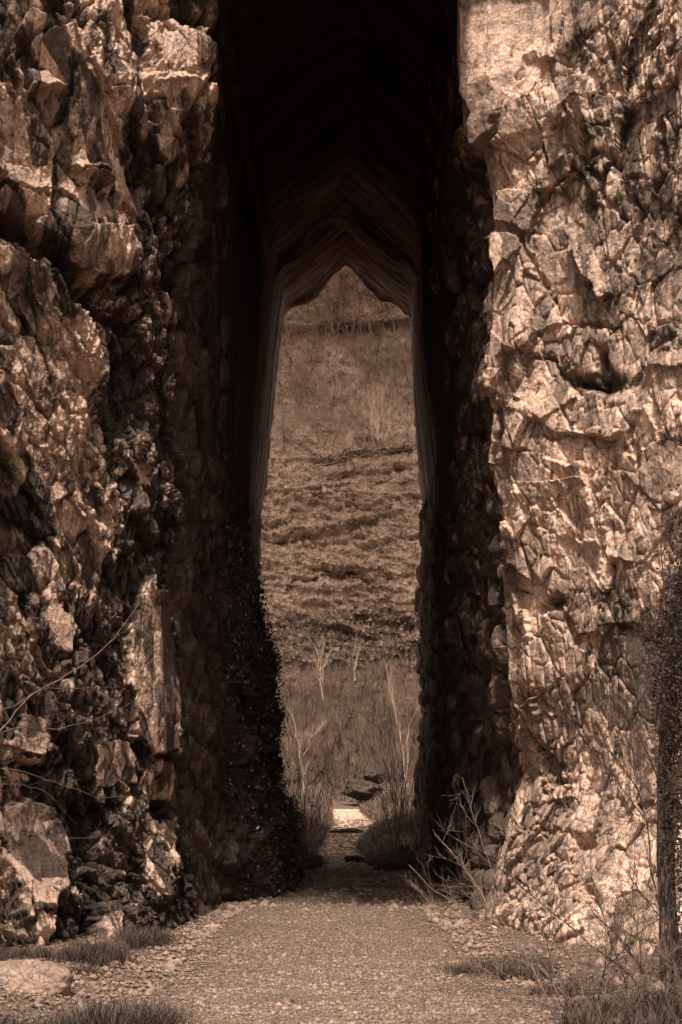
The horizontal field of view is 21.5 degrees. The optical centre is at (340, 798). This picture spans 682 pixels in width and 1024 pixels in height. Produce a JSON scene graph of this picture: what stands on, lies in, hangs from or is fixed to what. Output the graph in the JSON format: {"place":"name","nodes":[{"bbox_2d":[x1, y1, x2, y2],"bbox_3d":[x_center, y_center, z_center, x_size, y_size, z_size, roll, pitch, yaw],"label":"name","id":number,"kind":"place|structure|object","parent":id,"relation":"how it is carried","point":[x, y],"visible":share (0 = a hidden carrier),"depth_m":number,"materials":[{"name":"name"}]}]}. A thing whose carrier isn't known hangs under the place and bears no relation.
{"place":"outdoors","nodes":[
{"label":"outdoors","id":0,"kind":"place"},
{"bbox_2d":[0,0,231,951],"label":"rock cliff","id":1,"kind":"structure","parent":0,"point":[114,175],"depth_m":22.20,"materials":[{"name":"brown stone"}]},
{"bbox_2d":[0,765,131,839],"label":"bare branch shrub","id":2,"kind":"object","parent":1,"relation":"attached to","point":[51,799],"visible":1,"depth_m":16.49,"materials":[{"name":"brown plant"}]},
{"bbox_2d":[0,592,145,733],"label":"bare branch shrub","id":3,"kind":"object","parent":1,"relation":"attached to","point":[43,687],"visible":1,"depth_m":16.63,"materials":[{"name":"brown plant"}]},
{"bbox_2d":[258,266,422,802],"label":"hillside","id":4,"kind":"structure","parent":0,"point":[399,314],"depth_m":118.08,"materials":[{"name":"plant"}]},
{"bbox_2d":[300,626,344,699],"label":"bare sapling","id":5,"kind":"object","parent":4,"relation":"on","point":[322,649],"visible":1,"depth_m":68.94,"materials":[{"name":"grey plant"}]},
{"bbox_2d":[259,284,420,681],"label":"scree","id":6,"kind":"structure","parent":4,"relation":"on","point":[373,559],"depth_m":117.83,"materials":[{"name":"stone"}]},
{"bbox_2d":[337,266,350,297],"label":"bare sapling","id":7,"kind":"object","parent":4,"relation":"on","point":[341,282],"visible":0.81,"depth_m":93.97,"materials":[{"name":"brown plant"}]},
{"bbox_2d":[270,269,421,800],"bbox_3d":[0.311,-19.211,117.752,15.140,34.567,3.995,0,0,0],"label":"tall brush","id":8,"kind":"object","parent":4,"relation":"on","point":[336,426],"visible":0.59,"depth_m":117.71,"materials":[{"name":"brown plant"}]},
{"bbox_2d":[277,650,420,799],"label":"hillside brush","id":9,"kind":"object","parent":4,"relation":"on","point":[353,732],"visible":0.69,"depth_m":117.89,"materials":[{"name":"brown plant"}]},
{"bbox_2d":[340,623,362,680],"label":"bare sapling","id":10,"kind":"object","parent":4,"relation":"on","point":[355,652],"visible":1,"depth_m":69.01,"materials":[{"name":"grey plant"}]},
{"bbox_2d":[305,444,410,465],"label":"fallen snag","id":11,"kind":"object","parent":4,"relation":"on","point":[318,461],"visible":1,"depth_m":82.98,"materials":[{"name":"brown wood"}]},
{"bbox_2d":[350,372,401,442],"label":"bare sapling","id":12,"kind":"object","parent":4,"relation":"on","point":[378,424],"visible":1,"depth_m":85.00,"materials":[{"name":"brown plant"}]},
{"bbox_2d":[0,789,681,1023],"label":"ground","id":13,"kind":"structure","parent":0,"point":[336,806],"depth_m":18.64,"materials":[{"name":"brown gravel"}]},
{"bbox_2d":[0,869,42,959],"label":"bare shrub","id":14,"kind":"object","parent":13,"relation":"on","point":[16,918],"visible":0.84,"depth_m":16.91,"materials":[{"name":"brown plant"}]},
{"bbox_2d":[0,959,72,995],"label":"boulder","id":15,"kind":"object","parent":13,"relation":"on","point":[36,975],"visible":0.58,"depth_m":14.74,"materials":[{"name":"beige stone"}]},
{"bbox_2d":[0,1005,92,1023],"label":"grass tuft","id":16,"kind":"object","parent":13,"relation":"on","point":[6,1019],"visible":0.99,"depth_m":12.22,"materials":[{"name":"brown plant"}]},
{"bbox_2d":[0,944,117,977],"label":"grass tuft","id":17,"kind":"object","parent":13,"relation":"on","point":[42,954],"visible":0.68,"depth_m":17.51,"materials":[{"name":"brown plant"}]},
{"bbox_2d":[15,1005,154,1023],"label":"grass tuft","id":18,"kind":"object","parent":13,"relation":"on","point":[51,1020],"visible":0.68,"depth_m":12.46,"materials":[{"name":"brown plant"}]},
{"bbox_2d":[44,935,146,969],"bbox_3d":[-2.535,1.559,18.290,1.327,0.291,2.112,0,0,0],"label":"grass tuft","id":19,"kind":"object","parent":13,"relation":"on","point":[110,951],"visible":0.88,"depth_m":18.12,"materials":[{"name":"brown plant"}]},
{"bbox_2d":[37,991,212,1023],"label":"grass tuft","id":20,"kind":"object","parent":13,"relation":"on","point":[147,1013],"visible":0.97,"depth_m":12.68,"materials":[{"name":"brown plant"}]},
{"bbox_2d":[98,923,187,949],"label":"grass tuft","id":21,"kind":"object","parent":13,"relation":"on","point":[145,936],"visible":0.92,"depth_m":20.31,"materials":[{"name":"brown plant"}]},
{"bbox_2d":[202,522,302,903],"bbox_3d":[-1.638,-1.442,34.979,2.055,6.798,15.101,0,0,0],"label":"rock pile","id":22,"kind":"object","parent":13,"relation":"on","point":[228,837],"visible":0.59,"depth_m":30.13,"materials":[{"name":"black stone"}]},
{"bbox_2d":[222,507,313,900],"bbox_3d":[-1.483,-1.455,35.792,2.046,6.863,13.684,0,0,0],"label":"ivy","id":23,"kind":"object","parent":22,"relation":"attached to","point":[282,788],"visible":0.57,"depth_m":31.60,"materials":[{"name":"black plant"}]},
{"bbox_2d":[279,749,307,807],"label":"bare shrub","id":24,"kind":"object","parent":13,"relation":"on","point":[293,782],"visible":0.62,"depth_m":49.98,"materials":[{"name":"brown plant"}]},
{"bbox_2d":[282,744,306,798],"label":"bare shrub","id":25,"kind":"object","parent":13,"relation":"on","point":[292,781],"visible":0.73,"depth_m":58.93,"materials":[{"name":"brown plant"}]},
{"bbox_2d":[282,746,329,854],"bbox_3d":[-0.828,0.080,46.454,1.284,3.037,2.152,0,0,-33],"label":"bare shrub","id":26,"kind":"object","parent":13,"relation":"on","point":[305,832],"visible":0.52,"depth_m":46.40,"materials":[{"name":"brown plant"}]},
{"bbox_2d":[286,698,334,792],"bbox_3d":[-0.963,-1.843,61.005,1.899,3.550,1.041,0,0,0],"label":"bare sapling","id":27,"kind":"object","parent":13,"relation":"on","point":[311,736],"visible":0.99,"depth_m":60.97,"materials":[{"name":"grey plant"}]},
{"bbox_2d":[287,790,334,820],"bbox_3d":[-1.288,0.197,57.179,2.510,1.126,6.440,0,0,0],"label":"grass mound","id":28,"kind":"object","parent":13,"relation":"on","point":[307,802],"depth_m":57.08,"materials":[{"name":"brown plant"}]},
{"bbox_2d":[300,825,327,852],"bbox_3d":[-1.177,1.023,49.884,1.832,1.022,4.705,0,0,0],"label":"grass mound","id":29,"kind":"object","parent":13,"relation":"on","point":[318,840],"depth_m":50.00,"materials":[{"name":"brown plant"}]},
{"bbox_2d":[294,749,337,827],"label":"bare shrub","id":30,"kind":"object","parent":13,"relation":"on","point":[317,811],"visible":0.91,"depth_m":53.96,"materials":[{"name":"brown plant"}]},
{"bbox_2d":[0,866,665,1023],"bbox_3d":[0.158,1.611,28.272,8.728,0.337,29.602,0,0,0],"label":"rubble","id":31,"kind":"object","parent":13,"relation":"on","point":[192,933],"visible":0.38,"depth_m":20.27,"materials":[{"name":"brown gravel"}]},
{"bbox_2d":[225,818,442,911],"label":"leaf litter","id":32,"kind":"object","parent":13,"relation":"on","point":[357,885],"visible":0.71,"depth_m":34.91,"materials":[{"name":"brown plant"}]},
{"bbox_2d":[330,828,363,833],"bbox_3d":[0.161,1.000,53.597,1.046,0.266,0.307,0,0,0],"label":"stone step","id":33,"kind":"object","parent":13,"relation":"on","point":[347,830],"visible":0.74,"depth_m":53.50,"materials":[{"name":"stone"}]},
{"bbox_2d":[283,780,416,866],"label":"bank grass","id":34,"kind":"structure","parent":13,"relation":"on","point":[368,847],"depth_m":53.09,"materials":[{"name":"brown plant"}]},
{"bbox_2d":[280,766,299,784],"bbox_3d":[-1.895,-0.796,64.496,0.743,0.737,0.711,0,0,-36],"label":"boulder","id":35,"kind":"object","parent":34,"relation":"on","point":[291,768],"visible":0.43,"depth_m":64.26,"materials":[{"name":"stone"}]},
{"bbox_2d":[350,695,382,768],"bbox_3d":[0.917,-2.468,64.076,1.398,2.857,0.563,0,0,8],"label":"bare sapling","id":36,"kind":"object","parent":34,"relation":"on","point":[372,729],"visible":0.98,"depth_m":63.99,"materials":[{"name":"brown plant"}]},
{"bbox_2d":[362,764,385,784],"bbox_3d":[1.211,-0.848,64.700,0.888,0.775,0.871,0,0,0],"label":"boulder","id":37,"kind":"object","parent":34,"relation":"on","point":[369,773],"visible":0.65,"depth_m":64.45,"materials":[{"name":"stone"}]},
{"bbox_2d":[345,855,366,862],"bbox_3d":[0.385,1.600,45.498,0.452,0.326,0.403,0,0,35],"label":"boulder","id":38,"kind":"object","parent":13,"relation":"on","point":[356,858],"visible":0.57,"depth_m":45.36,"materials":[{"name":"brown stone"}]},
{"bbox_2d":[340,778,384,801],"bbox_3d":[0.769,-0.284,62.587,1.318,0.855,1.360,0,0,-34],"label":"boulder","id":39,"kind":"object","parent":13,"relation":"on","point":[361,790],"visible":0.89,"depth_m":62.26,"materials":[{"name":"stone"}]},
{"bbox_2d":[345,769,413,839],"bbox_3d":[1.317,0.210,50.065,2.149,2.161,1.187,0,0,28],"label":"bare shrub","id":40,"kind":"object","parent":13,"relation":"on","point":[382,787],"visible":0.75,"depth_m":49.97,"materials":[{"name":"brown plant"}]},
{"bbox_2d":[363,810,412,838],"bbox_3d":[1.453,0.760,51.922,2.075,0.976,6.422,0,0,0],"label":"grass mound","id":41,"kind":"object","parent":13,"relation":"on","point":[384,822],"depth_m":51.78,"materials":[{"name":"brown plant"}]},
{"bbox_2d":[360,703,416,846],"bbox_3d":[1.317,-0.451,46.475,1.498,4.098,1.497,0,0,-34],"label":"bare shrub","id":42,"kind":"object","parent":13,"relation":"on","point":[400,820],"visible":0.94,"depth_m":46.47,"materials":[{"name":"brown plant"}]},
{"bbox_2d":[364,839,416,871],"bbox_3d":[1.201,1.357,44.356,1.572,0.706,6.943,0,0,0],"label":"grass mound","id":43,"kind":"object","parent":13,"relation":"on","point":[388,867],"depth_m":43.49,"materials":[{"name":"brown plant"}]},
{"bbox_2d":[374,788,414,815],"bbox_3d":[2.124,0.135,57.801,2.380,1.048,6.107,0,0,0],"label":"grass mound","id":44,"kind":"object","parent":13,"relation":"on","point":[389,810],"depth_m":57.92,"materials":[{"name":"brown plant"}]},
{"bbox_2d":[374,694,415,837],"bbox_3d":[2.024,-0.738,48.072,2.542,4.228,0.807,0,0,-16],"label":"bare shrub","id":45,"kind":"object","parent":13,"relation":"on","point":[411,826],"visible":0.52,"depth_m":47.97,"materials":[{"name":"brown plant"}]},
{"bbox_2d":[373,732,418,801],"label":"bare shrub","id":46,"kind":"object","parent":13,"relation":"on","point":[393,771],"visible":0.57,"depth_m":58.02,"materials":[{"name":"brown plant"}]},
{"bbox_2d":[382,659,418,790],"bbox_3d":[2.041,-2.416,61.180,1.328,4.958,1.525,0,0,45],"label":"bare sapling","id":47,"kind":"object","parent":13,"relation":"on","point":[394,709],"visible":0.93,"depth_m":60.95,"materials":[{"name":"grey plant"}]},
{"bbox_2d":[393,783,413,858],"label":"bare shrub","id":48,"kind":"object","parent":13,"relation":"on","point":[404,830],"visible":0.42,"depth_m":44.54,"materials":[{"name":"brown plant"}]},
{"bbox_2d":[405,983,522,1023],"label":"bare shrub","id":49,"kind":"object","parent":13,"relation":"on","point":[435,1020],"visible":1,"depth_m":13.36,"materials":[{"name":"brown plant"}]},
{"bbox_2d":[386,768,636,1009],"bbox_3d":[1.273,0.823,14.701,2.270,2.180,1.130,0,0,39],"label":"bare shrub","id":50,"kind":"object","parent":13,"relation":"on","point":[528,963],"visible":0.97,"depth_m":14.74,"materials":[{"name":"brown plant"}]},
{"bbox_2d":[463,950,572,981],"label":"grass tuft","id":51,"kind":"object","parent":13,"relation":"on","point":[513,972],"visible":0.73,"depth_m":17.16,"materials":[{"name":"brown plant"}]},
{"bbox_2d":[435,810,681,1012],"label":"leaning sapling","id":52,"kind":"object","parent":13,"relation":"on","point":[628,951],"visible":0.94,"depth_m":13.96,"materials":[{"name":"brown plant"}]},
{"bbox_2d":[527,814,591,1015],"bbox_3d":[1.641,0.952,14.134,0.569,1.662,0.409,0,0,37],"label":"bare shrub","id":53,"kind":"object","parent":13,"relation":"on","point":[540,878],"visible":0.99,"depth_m":14.13,"materials":[{"name":"brown plant"}]},
{"bbox_2d":[516,975,624,998],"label":"grass tuft","id":54,"kind":"object","parent":13,"relation":"on","point":[557,989],"visible":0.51,"depth_m":15.37,"materials":[{"name":"brown plant"}]},
{"bbox_2d":[492,923,681,1022],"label":"bare shrub","id":55,"kind":"object","parent":13,"relation":"on","point":[591,967],"visible":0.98,"depth_m":13.55,"materials":[{"name":"brown plant"}]},
{"bbox_2d":[515,672,681,1004],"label":"bare shrub","id":56,"kind":"object","parent":13,"relation":"on","point":[635,844],"visible":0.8,"depth_m":14.48,"materials":[{"name":"brown plant"}]},
{"bbox_2d":[535,685,681,1009],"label":"bare sapling","id":57,"kind":"object","parent":13,"relation":"on","point":[668,990],"visible":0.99,"depth_m":14.32,"materials":[{"name":"brown plant"}]},
{"bbox_2d":[536,980,681,1023],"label":"undergrowth","id":58,"kind":"object","parent":13,"relation":"on","point":[589,1015],"visible":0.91,"depth_m":13.42,"materials":[{"name":"brown plant"}]},
{"bbox_2d":[586,451,681,985],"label":"ivy clad tree","id":59,"kind":"object","parent":13,"relation":"on","point":[669,746],"visible":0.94,"depth_m":15.14,"materials":[{"name":"brown plant"}]},
{"bbox_2d":[187,0,514,892],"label":"passage walls","id":60,"kind":"structure","parent":0,"point":[325,150],"depth_m":34.78,"materials":[{"name":"brown stone"}]},
{"bbox_2d":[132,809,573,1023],"bbox_3d":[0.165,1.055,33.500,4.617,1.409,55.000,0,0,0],"label":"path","id":61,"kind":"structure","parent":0,"point":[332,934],"depth_m":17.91,"materials":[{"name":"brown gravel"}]},
{"bbox_2d":[301,847,328,869],"bbox_3d":[-1.017,1.460,44.960,1.686,0.501,7.412,0,0,0],"label":"grass mound","id":62,"kind":"object","parent":61,"relation":"on","point":[315,861],"depth_m":44.41,"materials":[{"name":"brown plant"}]},
{"bbox_2d":[426,961,493,977],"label":"grass tuft","id":63,"kind":"object","parent":61,"relation":"on","point":[459,970],"visible":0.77,"depth_m":17.15,"materials":[{"name":"brown plant"}]},
{"bbox_2d":[425,0,681,955],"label":"rock cliff","id":64,"kind":"structure","parent":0,"point":[562,336],"depth_m":23.32,"materials":[{"name":"stone"}]}
]}

